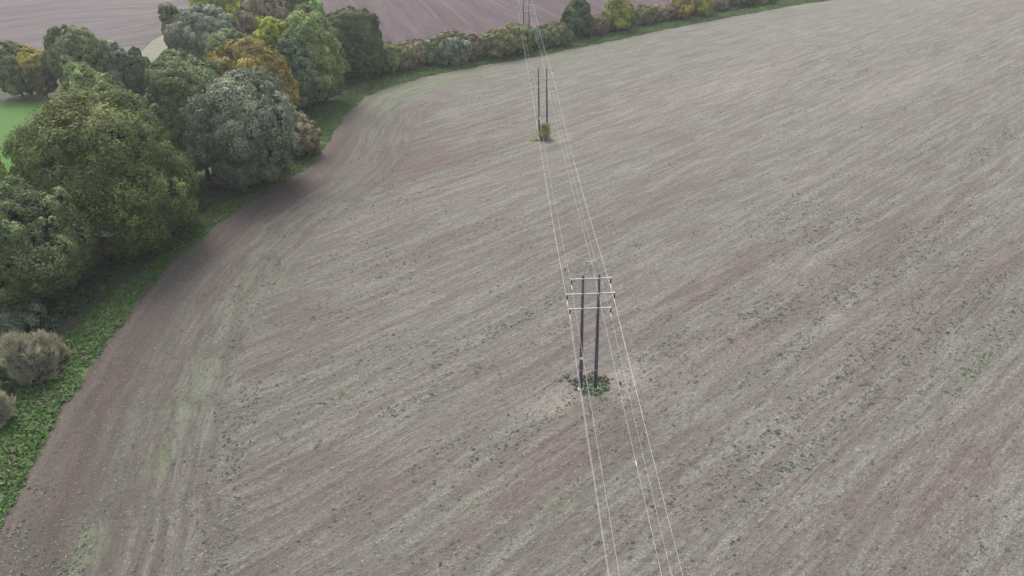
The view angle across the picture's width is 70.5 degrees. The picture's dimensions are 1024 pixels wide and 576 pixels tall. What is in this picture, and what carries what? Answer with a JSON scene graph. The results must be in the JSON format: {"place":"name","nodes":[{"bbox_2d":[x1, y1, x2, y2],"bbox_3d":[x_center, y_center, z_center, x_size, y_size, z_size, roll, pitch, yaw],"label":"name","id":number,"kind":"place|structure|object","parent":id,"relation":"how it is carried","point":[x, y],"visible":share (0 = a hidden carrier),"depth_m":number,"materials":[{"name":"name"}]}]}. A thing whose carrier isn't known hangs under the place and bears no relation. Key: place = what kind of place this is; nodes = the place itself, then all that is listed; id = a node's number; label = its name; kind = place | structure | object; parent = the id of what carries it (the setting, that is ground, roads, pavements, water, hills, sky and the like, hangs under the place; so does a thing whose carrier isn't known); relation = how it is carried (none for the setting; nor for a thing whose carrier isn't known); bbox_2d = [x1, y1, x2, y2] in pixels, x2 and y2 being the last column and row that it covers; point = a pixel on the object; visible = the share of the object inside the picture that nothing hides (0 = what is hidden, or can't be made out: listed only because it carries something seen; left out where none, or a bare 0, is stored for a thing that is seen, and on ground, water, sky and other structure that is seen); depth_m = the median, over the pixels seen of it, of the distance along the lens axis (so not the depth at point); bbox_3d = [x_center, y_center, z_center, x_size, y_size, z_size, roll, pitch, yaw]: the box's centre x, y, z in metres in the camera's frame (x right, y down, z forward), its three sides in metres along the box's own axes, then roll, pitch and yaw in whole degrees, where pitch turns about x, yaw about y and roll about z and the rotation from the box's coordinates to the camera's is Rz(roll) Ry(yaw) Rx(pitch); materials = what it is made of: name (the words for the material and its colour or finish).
{"place":"outdoors","nodes":[
{"label":"outdoors","id":0,"kind":"place"},
{"bbox_2d":[0,102,149,177],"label":"meadow","id":1,"kind":"structure","parent":0,"point":[12,114],"depth_m":173.47,"materials":[{"name":"green plant"}]},
{"bbox_2d":[0,156,15,189],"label":"field maple","id":2,"kind":"object","parent":1,"relation":"on","point":[3,169],"visible":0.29,"depth_m":119.99,"materials":[{"name":"green plant"}]},
{"bbox_2d":[57,61,132,111],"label":"willow tree","id":3,"kind":"object","parent":1,"relation":"on","point":[92,82],"visible":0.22,"depth_m":136.88,"materials":[{"name":"green plant"}]},
{"bbox_2d":[125,90,147,108],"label":"hawthorn bush","id":4,"kind":"object","parent":1,"relation":"on","point":[138,96],"visible":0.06,"depth_m":159.33,"materials":[{"name":"green plant"}]},
{"bbox_2d":[0,0,189,51],"bbox_3d":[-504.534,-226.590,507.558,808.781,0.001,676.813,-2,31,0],"label":"ploughed field","id":5,"kind":"structure","parent":0,"point":[126,25],"depth_m":284.41,"materials":[{"name":"soil"}]},
{"bbox_2d":[139,35,167,62],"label":"grass track","id":6,"kind":"structure","parent":0,"point":[154,49],"depth_m":232.92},
{"bbox_2d":[0,5,757,396],"bbox_3d":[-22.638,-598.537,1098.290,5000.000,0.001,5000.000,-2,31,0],"label":"ground","id":7,"kind":"structure","parent":0,"point":[136,267],"depth_m":108.50,"materials":[{"name":"green plant"}]},
{"bbox_2d":[0,333,13,371],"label":"willow shrub","id":8,"kind":"object","parent":7,"relation":"on","point":[2,368],"visible":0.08,"depth_m":82.98,"materials":[{"name":"green plant"}]},
{"bbox_2d":[0,39,33,96],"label":"ash tree","id":9,"kind":"object","parent":7,"relation":"on","point":[12,82],"visible":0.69,"depth_m":182.25,"materials":[{"name":"green plant"}]},
{"bbox_2d":[0,297,46,338],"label":"blackthorn shrub","id":10,"kind":"object","parent":7,"relation":"on","point":[16,318],"visible":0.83,"depth_m":90.99,"materials":[{"name":"green plant"}]},
{"bbox_2d":[15,45,58,97],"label":"maple tree","id":11,"kind":"object","parent":7,"relation":"on","point":[39,79],"visible":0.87,"depth_m":180.93,"materials":[{"name":"green plant"}]},
{"bbox_2d":[0,174,98,310],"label":"ash tree","id":12,"kind":"object","parent":7,"relation":"on","point":[46,249],"visible":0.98,"depth_m":90.99,"materials":[{"name":"green plant"}]},
{"bbox_2d":[39,24,111,84],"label":"oak tree","id":13,"kind":"object","parent":7,"relation":"on","point":[73,44],"visible":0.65,"depth_m":174.63,"materials":[{"name":"green plant"}]},
{"bbox_2d":[0,84,202,260],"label":"oak tree","id":14,"kind":"object","parent":7,"relation":"on","point":[98,164],"visible":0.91,"depth_m":99.39,"materials":[{"name":"green plant"}]},
{"bbox_2d":[100,38,129,89],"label":"oak tree","id":15,"kind":"object","parent":7,"relation":"on","point":[114,52],"visible":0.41,"depth_m":181.53,"materials":[{"name":"green plant"}]},
{"bbox_2d":[120,46,150,94],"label":"hawthorn tree","id":16,"kind":"object","parent":7,"relation":"on","point":[134,64],"visible":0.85,"depth_m":180.01,"materials":[{"name":"green plant"}]},
{"bbox_2d":[136,106,185,156],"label":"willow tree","id":17,"kind":"object","parent":7,"relation":"on","point":[157,134],"visible":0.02,"depth_m":124.25,"materials":[{"name":"green plant"}]},
{"bbox_2d":[157,2,178,49],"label":"hawthorn tree","id":18,"kind":"object","parent":7,"relation":"on","point":[167,11],"visible":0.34,"depth_m":200.11,"materials":[{"name":"green plant"}]},
{"bbox_2d":[137,156,198,232],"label":"oak tree","id":19,"kind":"object","parent":7,"relation":"on","point":[191,220],"visible":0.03,"depth_m":112.82,"materials":[{"name":"green plant"}]},
{"bbox_2d":[150,48,194,69],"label":"hazel bush","id":20,"kind":"object","parent":7,"relation":"on","point":[172,53],"visible":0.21,"depth_m":176.38,"materials":[{"name":"green plant"}]},
{"bbox_2d":[141,53,221,180],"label":"ash tree","id":21,"kind":"object","parent":7,"relation":"on","point":[175,85],"visible":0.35,"depth_m":122.16,"materials":[{"name":"green plant"}]},
{"bbox_2d":[163,2,237,67],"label":"ash tree","id":22,"kind":"object","parent":7,"relation":"on","point":[192,29],"visible":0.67,"depth_m":198.95,"materials":[{"name":"green plant"}]},
{"bbox_2d":[188,0,240,31],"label":"oak tree","id":23,"kind":"object","parent":7,"relation":"on","point":[230,6],"visible":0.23,"depth_m":223.56,"materials":[{"name":"green plant"}]},
{"bbox_2d":[205,28,250,58],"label":"hazel tree","id":24,"kind":"object","parent":7,"relation":"on","point":[217,39],"visible":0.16,"depth_m":174.46,"materials":[{"name":"green plant"}]},
{"bbox_2d":[204,37,299,111],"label":"maple tree","id":25,"kind":"object","parent":7,"relation":"on","point":[243,53],"visible":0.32,"depth_m":146.72,"materials":[{"name":"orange plant"}]},
{"bbox_2d":[235,0,291,37],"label":"hornbeam tree","id":26,"kind":"object","parent":7,"relation":"on","point":[248,12],"visible":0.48,"depth_m":212.37,"materials":[{"name":"green plant"}]},
{"bbox_2d":[250,16,284,49],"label":"lime tree","id":27,"kind":"object","parent":7,"relation":"on","point":[269,30],"visible":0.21,"depth_m":170.09,"materials":[{"name":"green plant"}]},
{"bbox_2d":[270,35,320,111],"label":"alder tree","id":28,"kind":"object","parent":7,"relation":"on","point":[302,66],"visible":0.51,"depth_m":159.67,"materials":[{"name":"green plant"}]},
{"bbox_2d":[279,2,350,101],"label":"willow tree","id":29,"kind":"object","parent":7,"relation":"on","point":[310,29],"visible":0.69,"depth_m":164.18,"materials":[{"name":"green plant"}]},
{"bbox_2d":[326,5,385,77],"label":"oak tree","id":30,"kind":"object","parent":7,"relation":"on","point":[360,38],"visible":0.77,"depth_m":184.25,"materials":[{"name":"green plant"}]},
{"bbox_2d":[375,41,405,73],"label":"hedge bush","id":31,"kind":"object","parent":7,"relation":"on","point":[392,59],"visible":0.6,"depth_m":192.86,"materials":[{"name":"green plant"}]},
{"bbox_2d":[396,43,414,72],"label":"hedge bush","id":32,"kind":"object","parent":7,"relation":"on","point":[407,62],"visible":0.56,"depth_m":195.22,"materials":[{"name":"green plant"}]},
{"bbox_2d":[399,38,427,68],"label":"hedge bush","id":33,"kind":"object","parent":7,"relation":"on","point":[417,47],"visible":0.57,"depth_m":197.69,"materials":[{"name":"brown plant"}]},
{"bbox_2d":[424,37,442,65],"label":"hedge bush","id":34,"kind":"object","parent":7,"relation":"on","point":[433,58],"visible":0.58,"depth_m":198.92,"materials":[{"name":"green plant"}]},
{"bbox_2d":[469,33,483,59],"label":"hedge bush","id":35,"kind":"object","parent":7,"relation":"on","point":[478,48],"visible":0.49,"depth_m":203.97,"materials":[{"name":"brown plant"}]},
{"bbox_2d":[506,21,534,53],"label":"hedge bush","id":36,"kind":"object","parent":7,"relation":"on","point":[528,38],"visible":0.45,"depth_m":208.46,"materials":[{"name":"green plant"}]},
{"bbox_2d":[519,0,534,24],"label":"power pylon","id":37,"kind":"object","parent":7,"relation":"on","point":[528,11],"visible":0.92,"depth_m":211.49,"materials":[{"name":"grey wood"}]},
{"bbox_2d":[560,0,593,35],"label":"hawthorn tree","id":38,"kind":"object","parent":7,"relation":"on","point":[577,18],"visible":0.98,"depth_m":221.11,"materials":[{"name":"green plant"}]},
{"bbox_2d":[588,14,611,36],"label":"hedge bush","id":39,"kind":"object","parent":7,"relation":"on","point":[601,25],"visible":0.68,"depth_m":225.73,"materials":[{"name":"brown plant"}]},
{"bbox_2d":[601,0,633,30],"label":"field maple","id":40,"kind":"object","parent":7,"relation":"on","point":[618,14],"visible":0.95,"depth_m":228.44,"materials":[{"name":"green plant"}]},
{"bbox_2d":[631,4,659,24],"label":"hedge bush","id":41,"kind":"object","parent":7,"relation":"on","point":[645,14],"visible":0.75,"depth_m":237.28,"materials":[{"name":"green plant"}]},
{"bbox_2d":[649,2,678,21],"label":"hedge bush","id":42,"kind":"object","parent":7,"relation":"on","point":[666,12],"visible":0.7,"depth_m":241.85,"materials":[{"name":"brown plant"}]},
{"bbox_2d":[670,0,694,18],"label":"maple tree","id":43,"kind":"object","parent":7,"relation":"on","point":[685,9],"visible":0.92,"depth_m":242.28,"materials":[{"name":"yellow plant"}]},
{"bbox_2d":[693,0,714,15],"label":"maple tree","id":44,"kind":"object","parent":7,"relation":"on","point":[703,7],"visible":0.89,"depth_m":246.59,"materials":[{"name":"green plant"}]},
{"bbox_2d":[711,0,730,10],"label":"hedge bush","id":45,"kind":"object","parent":7,"relation":"on","point":[722,4],"visible":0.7,"depth_m":254.01,"materials":[{"name":"brown plant"}]},
{"bbox_2d":[729,0,755,7],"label":"hedge bush","id":46,"kind":"object","parent":7,"relation":"on","point":[739,3],"visible":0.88,"depth_m":257.76,"materials":[{"name":"green plant"}]},
{"bbox_2d":[0,0,829,530],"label":"grass verge","id":47,"kind":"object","parent":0,"point":[84,372],"depth_m":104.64,"materials":[{"name":"green plant"}]},
{"bbox_2d":[0,390,17,427],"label":"willow shrub","id":48,"kind":"object","parent":47,"relation":"on","point":[5,407],"visible":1,"depth_m":75.55,"materials":[{"name":"green plant"}]},
{"bbox_2d":[0,328,60,385],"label":"willow shrub","id":49,"kind":"object","parent":47,"relation":"on","point":[25,359],"visible":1,"depth_m":80.89,"materials":[{"name":"green plant"}]},
{"bbox_2d":[45,332,73,362],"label":"willow shrub","id":50,"kind":"object","parent":47,"relation":"on","point":[62,349],"visible":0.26,"depth_m":85.44,"materials":[{"name":"green plant"}]},
{"bbox_2d":[180,66,303,193],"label":"whitebeam tree","id":51,"kind":"object","parent":47,"relation":"on","point":[242,130],"visible":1,"depth_m":121.56,"materials":[{"name":"green plant"}]},
{"bbox_2d":[293,110,321,156],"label":"hawthorn bush","id":52,"kind":"object","parent":47,"relation":"on","point":[307,132],"visible":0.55,"depth_m":140.16,"materials":[{"name":"brown plant"}]},
{"bbox_2d":[0,0,784,402],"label":"bramble","id":53,"kind":"object","parent":47,"relation":"on","point":[78,302],"visible":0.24,"depth_m":102.74,"materials":[{"name":"green plant"}]},
{"bbox_2d":[434,30,472,65],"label":"hedge bush","id":54,"kind":"object","parent":47,"relation":"on","point":[455,47],"visible":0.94,"depth_m":198.64,"materials":[{"name":"green plant"}]},
{"bbox_2d":[477,27,522,59],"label":"hedge bush","id":55,"kind":"object","parent":47,"relation":"on","point":[498,42],"visible":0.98,"depth_m":203.45,"materials":[{"name":"green plant"}]},
{"bbox_2d":[530,26,550,49],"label":"hedge bush","id":56,"kind":"object","parent":47,"relation":"on","point":[541,36],"visible":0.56,"depth_m":212.49,"materials":[{"name":"green plant"}]},
{"bbox_2d":[541,21,573,46],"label":"hedge bush","id":57,"kind":"object","parent":47,"relation":"on","point":[559,33],"visible":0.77,"depth_m":214.07,"materials":[{"name":"green plant"}]},
{"bbox_2d":[753,0,777,4],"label":"hedge bush","id":58,"kind":"object","parent":47,"relation":"on","point":[759,2],"visible":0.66,"depth_m":262.10,"materials":[{"name":"green plant"}]},
{"bbox_2d":[283,0,670,45],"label":"ploughed field","id":59,"kind":"structure","parent":0,"point":[409,20],"depth_m":267.62,"materials":[{"name":"soil"}]},
{"bbox_2d":[282,0,309,12],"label":"yew tree","id":60,"kind":"object","parent":59,"relation":"on","point":[290,5],"visible":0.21,"depth_m":229.38,"materials":[{"name":"green plant"}]},
{"bbox_2d":[309,0,326,16],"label":"sapling","id":61,"kind":"object","parent":59,"relation":"on","point":[317,5],"visible":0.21,"depth_m":215.38,"materials":[{"name":"green plant"}]},
{"bbox_2d":[0,0,1023,575],"bbox_3d":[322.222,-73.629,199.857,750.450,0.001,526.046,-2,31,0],"label":"stubble field","id":62,"kind":"structure","parent":0,"point":[710,166],"depth_m":87.28,"materials":[{"name":"soil"}]},
{"bbox_2d":[0,40,1023,575],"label":"weeds","id":63,"kind":"object","parent":62,"relation":"on","point":[792,464],"visible":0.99,"depth_m":82.69,"materials":[{"name":"green plant"}]},
{"bbox_2d":[0,186,1023,575],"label":"straw","id":64,"kind":"object","parent":62,"relation":"on","point":[556,412],"visible":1,"depth_m":75.38,"materials":[{"name":"beige plant"}]},
{"bbox_2d":[530,59,554,138],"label":"power pylon","id":65,"kind":"object","parent":62,"relation":"on","point":[538,78],"visible":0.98,"depth_m":142.90,"materials":[{"name":"grey wood"}]},
{"bbox_2d":[518,11,608,575],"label":"power cable","id":66,"kind":"object","parent":65,"relation":"hanging from","point":[575,358],"visible":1,"depth_m":62.37,"materials":[{"name":"grey metal"}]},
{"bbox_2d":[526,4,673,538],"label":"power cable","id":67,"kind":"object","parent":65,"relation":"hanging from","point":[618,317],"visible":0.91,"depth_m":66.27,"materials":[{"name":"grey metal"}]},
{"bbox_2d":[536,121,552,139],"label":"broom bush","id":68,"kind":"object","parent":62,"relation":"on","point":[543,132],"visible":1,"depth_m":146.06,"materials":[{"name":"green plant"}]},
{"bbox_2d":[558,375,621,395],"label":"nettle patch","id":69,"kind":"object","parent":62,"relation":"on","point":[602,385],"visible":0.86,"depth_m":78.88,"materials":[{"name":"green plant"}]},
{"bbox_2d":[566,261,614,390],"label":"power pylon","id":70,"kind":"object","parent":62,"relation":"on","point":[582,308],"visible":1,"depth_m":73.37,"materials":[{"name":"brown wood"}]},
{"bbox_2d":[491,0,609,575],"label":"power cable","id":71,"kind":"object","parent":70,"relation":"hanging from","point":[574,346],"visible":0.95,"depth_m":65.17,"materials":[{"name":"grey metal"}]},
{"bbox_2d":[520,9,619,575],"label":"power cable","id":72,"kind":"object","parent":70,"relation":"hanging from","point":[583,359],"visible":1,"depth_m":58.90,"materials":[{"name":"grey metal"}]},
{"bbox_2d":[510,3,671,574],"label":"power cable","id":73,"kind":"object","parent":70,"relation":"hanging from","point":[612,322],"visible":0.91,"depth_m":68.71,"materials":[{"name":"grey metal"}]},
{"bbox_2d":[527,0,661,574],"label":"earth wire","id":74,"kind":"object","parent":70,"relation":"attached to","point":[608,339],"visible":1,"depth_m":57.65,"materials":[{"name":"grey metal"}]},
{"bbox_2d":[533,5,682,574],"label":"power cable","id":75,"kind":"object","parent":70,"relation":"hanging from","point":[624,343],"visible":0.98,"depth_m":61.37,"materials":[{"name":"grey metal"}]}
]}

